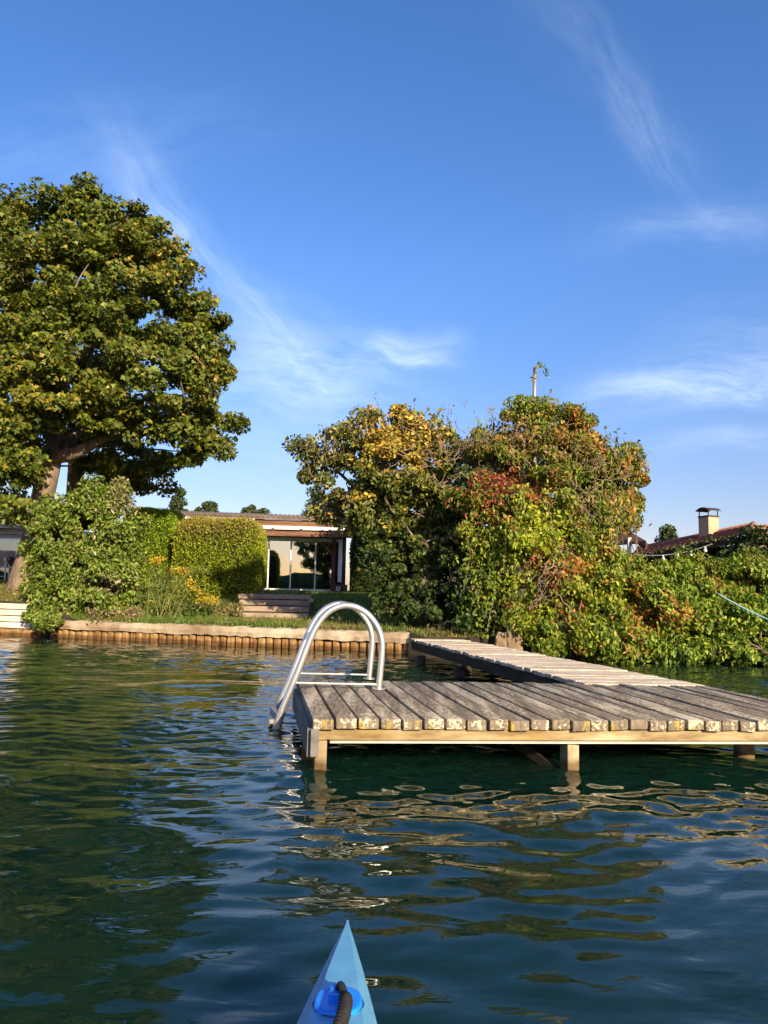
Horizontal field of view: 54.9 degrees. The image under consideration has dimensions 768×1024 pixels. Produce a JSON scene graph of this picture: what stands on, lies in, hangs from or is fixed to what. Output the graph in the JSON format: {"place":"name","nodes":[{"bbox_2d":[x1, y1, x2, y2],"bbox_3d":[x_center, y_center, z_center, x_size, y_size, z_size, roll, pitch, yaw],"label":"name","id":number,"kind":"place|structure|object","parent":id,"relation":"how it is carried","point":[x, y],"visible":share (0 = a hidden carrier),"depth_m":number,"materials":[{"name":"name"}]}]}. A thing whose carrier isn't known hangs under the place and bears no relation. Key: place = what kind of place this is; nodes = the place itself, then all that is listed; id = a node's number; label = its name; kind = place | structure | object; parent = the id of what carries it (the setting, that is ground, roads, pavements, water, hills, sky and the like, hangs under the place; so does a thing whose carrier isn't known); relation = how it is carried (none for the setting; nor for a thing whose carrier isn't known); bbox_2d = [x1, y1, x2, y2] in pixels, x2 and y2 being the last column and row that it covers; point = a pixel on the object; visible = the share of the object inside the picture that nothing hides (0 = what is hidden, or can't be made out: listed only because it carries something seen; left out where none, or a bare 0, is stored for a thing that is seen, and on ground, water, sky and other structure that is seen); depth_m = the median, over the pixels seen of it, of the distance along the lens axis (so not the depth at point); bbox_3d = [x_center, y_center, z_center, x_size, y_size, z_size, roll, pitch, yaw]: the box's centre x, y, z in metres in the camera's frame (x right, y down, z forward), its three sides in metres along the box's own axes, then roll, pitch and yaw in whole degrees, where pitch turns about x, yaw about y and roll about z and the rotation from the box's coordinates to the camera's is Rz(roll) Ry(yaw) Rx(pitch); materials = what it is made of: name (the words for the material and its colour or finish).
{"place":"outdoors","nodes":[
{"label":"outdoors","id":0,"kind":"place"},
{"bbox_2d":[0,550,16,579],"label":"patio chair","id":1,"kind":"object","parent":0,"point":[4,554],"visible":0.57,"depth_m":22.81,"materials":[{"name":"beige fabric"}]},
{"bbox_2d":[6,553,14,574],"bbox_3d":[-11.085,1.650,22.112,0.402,0.849,0.444,4,-7,-26],"label":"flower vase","id":2,"kind":"object","parent":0,"point":[11,562],"visible":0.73,"depth_m":22.09,"materials":[{"name":"plant"}]},
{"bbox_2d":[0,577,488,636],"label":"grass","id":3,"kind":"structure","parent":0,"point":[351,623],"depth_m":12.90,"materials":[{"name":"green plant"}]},
{"bbox_2d":[335,585,347,591],"bbox_3d":[-1.432,2.550,24.669,0.405,0.249,0.465,1,-6,0],"label":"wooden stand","id":4,"kind":"object","parent":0,"point":[344,587],"visible":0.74,"depth_m":24.48,"materials":[{"name":"brown wood"}]},
{"bbox_2d":[0,580,764,662],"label":"lawn","id":5,"kind":"structure","parent":0,"point":[485,640],"depth_m":12.88,"materials":[{"name":"plant"}]},
{"bbox_2d":[0,603,40,636],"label":"plank wall","id":6,"kind":"structure","parent":5,"relation":"on","point":[14,623],"depth_m":13.19,"materials":[{"name":"white wood"}]},
{"bbox_2d":[0,522,102,579],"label":"bungalow","id":7,"kind":"object","parent":5,"relation":"on","point":[11,536],"visible":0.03,"depth_m":24.93,"materials":[{"name":"grey metal"}]},
{"bbox_2d":[17,473,154,632],"bbox_3d":[-5.614,0.743,13.992,2.372,2.981,2.847,4,-7,-28],"label":"bush","id":8,"kind":"object","parent":5,"relation":"on","point":[113,558],"visible":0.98,"depth_m":13.31,"materials":[{"name":"green plant"}]},
{"bbox_2d":[53,320,152,579],"bbox_3d":[-7.991,-1.858,19.823,2.992,7.429,2.643,-2,-7,24],"label":"background tree","id":9,"kind":"object","parent":5,"relation":"on","point":[73,478],"visible":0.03,"depth_m":19.51,"materials":[{"name":"brown plant"}]},
{"bbox_2d":[84,605,144,622],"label":"dry weeds","id":10,"kind":"object","parent":5,"relation":"on","point":[133,613],"visible":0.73,"depth_m":12.90,"materials":[{"name":"beige plant"}]},
{"bbox_2d":[0,171,250,590],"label":"maple tree","id":11,"kind":"object","parent":5,"relation":"on","point":[131,254],"visible":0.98,"depth_m":15.68,"materials":[{"name":"green plant"}]},
{"bbox_2d":[122,507,185,584],"bbox_3d":[-5.981,0.914,19.250,1.520,2.137,1.643,1,-6,0],"label":"thuja hedge","id":12,"kind":"object","parent":5,"relation":"on","point":[157,540],"visible":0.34,"depth_m":18.64,"materials":[{"name":"green plant"}]},
{"bbox_2d":[129,598,215,617],"bbox_3d":[-4.266,1.911,14.552,2.092,0.434,1.811,1,-6,0],"label":"fern","id":13,"kind":"object","parent":5,"relation":"on","point":[196,612],"visible":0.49,"depth_m":14.32,"materials":[{"name":"green plant"}]},
{"bbox_2d":[138,555,219,617],"bbox_3d":[-3.895,1.425,13.943,1.726,1.222,1.002,-1,-7,22],"label":"goldenrod","id":14,"kind":"object","parent":5,"relation":"on","point":[192,589],"visible":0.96,"depth_m":13.93,"materials":[{"name":"green plant"}]},
{"bbox_2d":[168,487,189,510],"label":"distant pine","id":15,"kind":"object","parent":5,"relation":"on","point":[178,503],"visible":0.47,"depth_m":52.16,"materials":[{"name":"green plant"}]},
{"bbox_2d":[192,501,219,511],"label":"distant tree","id":16,"kind":"object","parent":5,"relation":"on","point":[208,506],"visible":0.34,"depth_m":54.05,"materials":[{"name":"green plant"}]},
{"bbox_2d":[169,515,270,599],"bbox_3d":[-4.113,1.228,18.509,2.357,2.291,1.656,1,-6,0],"label":"thuja hedge","id":17,"kind":"object","parent":5,"relation":"on","point":[231,553],"visible":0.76,"depth_m":17.92,"materials":[{"name":"green plant"}]},
{"bbox_2d":[3,579,438,632],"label":"fallen leaves","id":18,"kind":"object","parent":5,"relation":"on","point":[261,617],"visible":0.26,"depth_m":14.24,"materials":[{"name":"brown plant"}]},
{"bbox_2d":[204,601,244,618],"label":"dry weeds","id":19,"kind":"object","parent":5,"relation":"on","point":[231,612],"visible":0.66,"depth_m":14.89,"materials":[{"name":"beige plant"}]},
{"bbox_2d":[49,620,412,653],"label":"retaining wall","id":20,"kind":"structure","parent":5,"relation":"on","point":[174,632],"depth_m":11.86,"materials":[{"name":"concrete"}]},
{"bbox_2d":[240,504,271,519],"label":"distant tree","id":21,"kind":"object","parent":5,"relation":"on","point":[250,508],"visible":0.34,"depth_m":55.95,"materials":[{"name":"green plant"}]},
{"bbox_2d":[180,511,349,591],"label":"veranda house","id":22,"kind":"structure","parent":5,"relation":"on","point":[304,553],"depth_m":26.09,"materials":[{"name":"white paint"}]},
{"bbox_2d":[315,568,330,587],"bbox_3d":[-2.262,2.477,27.033,0.920,0.880,0.780,2,-6,-6],"label":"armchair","id":23,"kind":"object","parent":22,"relation":"on","point":[330,579],"visible":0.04,"depth_m":27.24,"materials":[{"name":"white wood"}]},
{"bbox_2d":[238,594,312,618],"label":"garden steps","id":24,"kind":"structure","parent":5,"relation":"on","point":[273,605],"depth_m":16.32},
{"bbox_2d":[300,486,322,520],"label":"distant pine","id":25,"kind":"object","parent":5,"relation":"on","point":[312,494],"visible":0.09,"depth_m":50.22,"materials":[{"name":"green plant"}]},
{"bbox_2d":[309,598,313,615],"bbox_3d":[-1.512,2.050,15.366,0.104,0.523,0.110,1,-6,0],"label":"marker post","id":26,"kind":"object","parent":5,"relation":"on","point":[311,601],"visible":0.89,"depth_m":15.35,"materials":[{"name":"concrete"}]},
{"bbox_2d":[282,393,473,598],"bbox_3d":[-0.088,-0.062,12.561,3.480,3.968,2.069,0,-6,8],"label":"autumn tree","id":27,"kind":"object","parent":5,"relation":"on","point":[383,445],"visible":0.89,"depth_m":12.27,"materials":[{"name":"green plant"}]},
{"bbox_2d":[348,530,420,592],"bbox_3d":[0.102,1.448,22.866,2.411,2.449,1.961,1,-6,0],"label":"thuja hedge","id":28,"kind":"object","parent":5,"relation":"on","point":[362,581],"visible":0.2,"depth_m":22.17,"materials":[{"name":"green plant"}]},
{"bbox_2d":[355,512,510,635],"bbox_3d":[0.733,0.934,11.666,2.466,2.085,2.566,1,-6,0],"label":"laurel bush","id":29,"kind":"object","parent":5,"relation":"on","point":[394,600],"visible":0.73,"depth_m":11.52,"materials":[{"name":"green plant"}]},
{"bbox_2d":[349,564,528,593],"bbox_3d":[2.330,2.321,28.491,7.285,2.200,0.140,1,-6,0],"label":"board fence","id":30,"kind":"object","parent":5,"relation":"on","point":[521,571],"depth_m":28.39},
{"bbox_2d":[345,427,553,589],"bbox_3d":[1.823,0.119,20.774,6.284,4.802,3.592,3,-6,-18],"label":"garden tree","id":31,"kind":"object","parent":5,"relation":"on","point":[462,481],"visible":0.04,"depth_m":19.99,"materials":[{"name":"green plant"}]},
{"bbox_2d":[377,389,655,663],"bbox_3d":[2.117,0.134,11.210,4.480,4.206,3.141,1,-6,0],"label":"creeper thicket","id":32,"kind":"object","parent":5,"relation":"on","point":[576,469],"visible":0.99,"depth_m":10.50,"materials":[{"name":"green plant"}]},
{"bbox_2d":[532,366,536,487],"bbox_3d":[2.291,-0.158,11.287,0.088,4.228,0.068,1,-6,0],"label":"pole","id":33,"kind":"object","parent":32,"relation":"in","point":[534,394],"visible":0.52,"depth_m":11.45,"materials":[{"name":"white metal"}]},
{"bbox_2d":[530,361,549,381],"bbox_3d":[2.431,-2.170,11.471,0.327,0.320,0.118,2,-6,-5],"label":"vine tip","id":34,"kind":"object","parent":33,"relation":"attached to","point":[541,365],"visible":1,"depth_m":11.46,"materials":[{"name":"green plant"}]},
{"bbox_2d":[559,524,647,599],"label":"garden shed","id":35,"kind":"structure","parent":5,"relation":"on","point":[627,539],"depth_m":15.10,"materials":[{"name":"white"}]},
{"bbox_2d":[654,524,678,552],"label":"distant pine","id":36,"kind":"object","parent":5,"relation":"on","point":[667,531],"visible":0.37,"depth_m":47.99,"materials":[{"name":"green plant"}]},
{"bbox_2d":[617,545,767,666],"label":"creeper hedge","id":37,"kind":"object","parent":5,"relation":"on","point":[684,610],"visible":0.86,"depth_m":10.25,"materials":[{"name":"green plant"}]},
{"bbox_2d":[716,593,767,619],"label":"mooring rope","id":38,"kind":"object","parent":37,"relation":"hanging from","point":[741,606],"visible":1,"depth_m":9.88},
{"bbox_2d":[632,507,767,572],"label":"tiled house","id":39,"kind":"structure","parent":5,"relation":"on","point":[708,525],"depth_m":18.13,"materials":[{"name":"tile"}]},
{"bbox_2d":[637,544,711,558],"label":"string lights","id":40,"kind":"object","parent":39,"relation":"attached to","point":[705,549],"visible":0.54,"depth_m":14.22},
{"bbox_2d":[649,536,735,559],"bbox_3d":[6.998,0.813,16.848,0.449,0.448,3.252,2,-6,-11],"label":"roof vine","id":41,"kind":"object","parent":39,"relation":"attached to","point":[713,540],"visible":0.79,"depth_m":16.57,"materials":[{"name":"green plant"}]},
{"bbox_2d":[709,524,767,559],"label":"wall ivy","id":42,"kind":"object","parent":39,"relation":"attached to","point":[756,537],"depth_m":14.46,"materials":[{"name":"green plant"}]},
{"bbox_2d":[634,577,766,636],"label":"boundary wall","id":43,"kind":"structure","parent":5,"relation":"on","point":[756,591],"depth_m":11.09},
{"bbox_2d":[0,636,767,1023],"bbox_3d":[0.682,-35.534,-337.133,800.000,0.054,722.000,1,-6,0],"label":"lake water","id":44,"kind":"structure","parent":0,"point":[188,834],"depth_m":2.52,"materials":[{"name":"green liquid"}]},
{"bbox_2d":[297,920,376,1023],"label":"kayak","id":45,"kind":"object","parent":44,"relation":"on","point":[339,994],"visible":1,"depth_m":1.23,"materials":[{"name":"blue plastic"}]},
{"bbox_2d":[506,619,522,650],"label":"stone pillar","id":46,"kind":"structure","parent":44,"relation":"on","point":[514,642],"depth_m":10.20,"materials":[{"name":"beige stone"}]},
{"bbox_2d":[292,638,767,770],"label":"wooden dock","id":47,"kind":"object","parent":44,"relation":"in","point":[572,705],"visible":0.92,"depth_m":4.19,"materials":[{"name":"grey wood"}]},
{"bbox_2d":[269,601,384,728],"bbox_3d":[-0.474,1.328,5.122,0.905,1.412,0.656,2,-6,-6],"label":"swim ladder","id":48,"kind":"object","parent":47,"relation":"attached to","point":[278,711],"visible":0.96,"depth_m":4.92,"materials":[{"name":"metal"}]},
{"bbox_2d":[0,0,767,589],"label":"sky","id":49,"kind":"structure","parent":0,"point":[434,203],"materials":[{"name":"blue"}]},
{"bbox_2d":[494,631,506,646],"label":"stone block","id":50,"kind":"structure","parent":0,"point":[501,639],"depth_m":10.22,"materials":[{"name":"beige stone"}]}
]}

